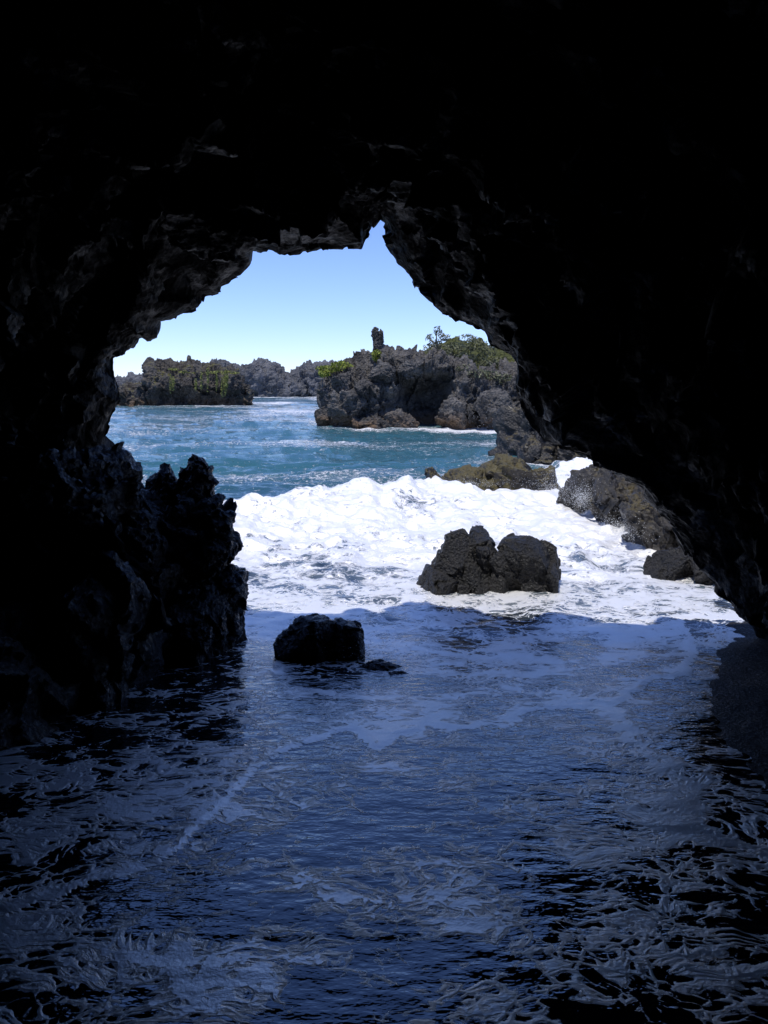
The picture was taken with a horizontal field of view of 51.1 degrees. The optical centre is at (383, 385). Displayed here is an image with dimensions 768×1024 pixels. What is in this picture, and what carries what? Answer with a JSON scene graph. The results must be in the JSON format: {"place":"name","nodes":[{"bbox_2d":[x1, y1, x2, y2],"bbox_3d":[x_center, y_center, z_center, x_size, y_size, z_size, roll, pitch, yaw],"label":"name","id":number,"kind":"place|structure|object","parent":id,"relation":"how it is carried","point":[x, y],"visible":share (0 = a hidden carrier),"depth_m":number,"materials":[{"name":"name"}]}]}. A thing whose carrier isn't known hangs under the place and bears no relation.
{"place":"outdoors","nodes":[
{"label":"outdoors","id":0,"kind":"place"},
{"bbox_2d":[113,220,489,376],"label":"sky","id":1,"kind":"structure","parent":0,"point":[288,311],"materials":[{"name":"blue"}]},
{"bbox_2d":[0,396,767,1023],"bbox_3d":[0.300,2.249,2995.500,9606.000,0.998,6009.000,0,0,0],"label":"sea","id":2,"kind":"structure","parent":0,"point":[526,808],"depth_m":4.33,"materials":[{"name":"liquid"}]},
{"bbox_2d":[0,441,248,749],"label":"lava outcrop","id":3,"kind":"object","parent":2,"relation":"in","point":[85,637],"visible":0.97,"depth_m":6.56,"materials":[{"name":"black stone"}]},
{"bbox_2d":[117,355,254,406],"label":"lava island","id":4,"kind":"structure","parent":2,"relation":"in","point":[152,388],"depth_m":97.12,"materials":[{"name":"grey stone"}]},
{"bbox_2d":[168,367,239,397],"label":"hanging vine","id":5,"kind":"object","parent":4,"relation":"attached to","point":[225,381],"visible":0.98,"depth_m":95.00,"materials":[{"name":"green plant"}]},
{"bbox_2d":[115,346,489,396],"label":"rocky headland","id":6,"kind":"structure","parent":2,"relation":"in","point":[265,377],"depth_m":173.98,"materials":[{"name":"grey stone"}]},
{"bbox_2d":[273,613,364,662],"bbox_3d":[-0.590,2.445,7.292,0.846,0.695,0.562,0,0,0],"label":"basalt boulder","id":7,"kind":"object","parent":2,"relation":"in","point":[310,637],"visible":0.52,"depth_m":7.13,"materials":[{"name":"black stone"}]},
{"bbox_2d":[356,659,407,674],"bbox_3d":[0.012,2.439,6.814,0.401,0.160,0.558,0,0,-37],"label":"flat slab rock","id":8,"kind":"object","parent":2,"relation":"in","point":[379,664],"visible":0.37,"depth_m":6.84,"materials":[{"name":"black stone"}]},
{"bbox_2d":[314,344,520,429],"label":"lava crag","id":9,"kind":"structure","parent":2,"relation":"in","point":[399,387],"depth_m":47.21,"materials":[{"name":"grey stone"}]},
{"bbox_2d":[315,349,381,377],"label":"grass tuft","id":10,"kind":"object","parent":9,"relation":"on","point":[322,372],"visible":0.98,"depth_m":48.19,"materials":[{"name":"green plant"}]},
{"bbox_2d":[369,327,383,363],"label":"rock pillar","id":11,"kind":"object","parent":9,"relation":"on","point":[377,336],"visible":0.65,"depth_m":48.82,"materials":[{"name":"grey stone"}]},
{"bbox_2d":[423,325,449,351],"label":"windswept tree","id":12,"kind":"object","parent":9,"relation":"on","point":[436,344],"visible":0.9,"depth_m":51.92,"materials":[{"name":"green plant"}]},
{"bbox_2d":[439,333,515,385],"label":"coastal shrub","id":13,"kind":"object","parent":9,"relation":"on","point":[487,373],"visible":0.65,"depth_m":51.82,"materials":[{"name":"green plant"}]},
{"bbox_2d":[416,525,560,595],"bbox_3d":[1.235,2.413,9.948,1.968,1.289,1.028,0,0,-7],"label":"basalt boulder","id":14,"kind":"object","parent":2,"relation":"in","point":[474,561],"visible":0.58,"depth_m":9.68,"materials":[{"name":"grey stone"}]},
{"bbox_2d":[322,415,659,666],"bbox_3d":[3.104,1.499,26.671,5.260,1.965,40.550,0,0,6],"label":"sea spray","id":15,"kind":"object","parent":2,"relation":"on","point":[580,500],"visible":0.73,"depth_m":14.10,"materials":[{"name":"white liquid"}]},
{"bbox_2d":[424,453,560,490],"bbox_3d":[2.429,2.171,18.057,3.173,1.276,1.316,0,0,-9],"label":"mossy boulder","id":16,"kind":"object","parent":2,"relation":"in","point":[510,469],"visible":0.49,"depth_m":17.78,"materials":[{"name":"stone"}]},
{"bbox_2d":[488,406,586,464],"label":"shore crag","id":17,"kind":"structure","parent":2,"relation":"in","point":[518,436],"depth_m":27.64,"materials":[{"name":"grey stone"}]},
{"bbox_2d":[556,464,682,551],"bbox_3d":[4.926,1.889,13.882,3.011,2.493,6.357,0,0,0],"label":"shore boulder","id":18,"kind":"object","parent":2,"relation":"in","point":[623,499],"visible":0.26,"depth_m":13.58,"materials":[{"name":"grey stone"}]},
{"bbox_2d":[643,547,713,584],"bbox_3d":[4.029,2.381,10.481,1.187,0.734,0.807,0,0,26],"label":"basalt boulder","id":19,"kind":"object","parent":2,"relation":"in","point":[672,564],"visible":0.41,"depth_m":10.37,"materials":[{"name":"grey stone"}]},
{"bbox_2d":[0,0,767,665],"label":"sea cave","id":20,"kind":"structure","parent":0,"point":[566,202],"depth_m":6.03},
{"bbox_2d":[159,114,387,261],"bbox_3d":[-0.196,-1.745,6.878,3.808,1.291,1.372,0,0,10],"label":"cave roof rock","id":21,"kind":"object","parent":20,"relation":"on","point":[195,227],"visible":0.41,"depth_m":6.78,"materials":[{"name":"black stone"}]},
{"bbox_2d":[709,604,767,788],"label":"black sand beach","id":22,"kind":"structure","parent":0,"point":[739,702],"depth_m":5.96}
]}

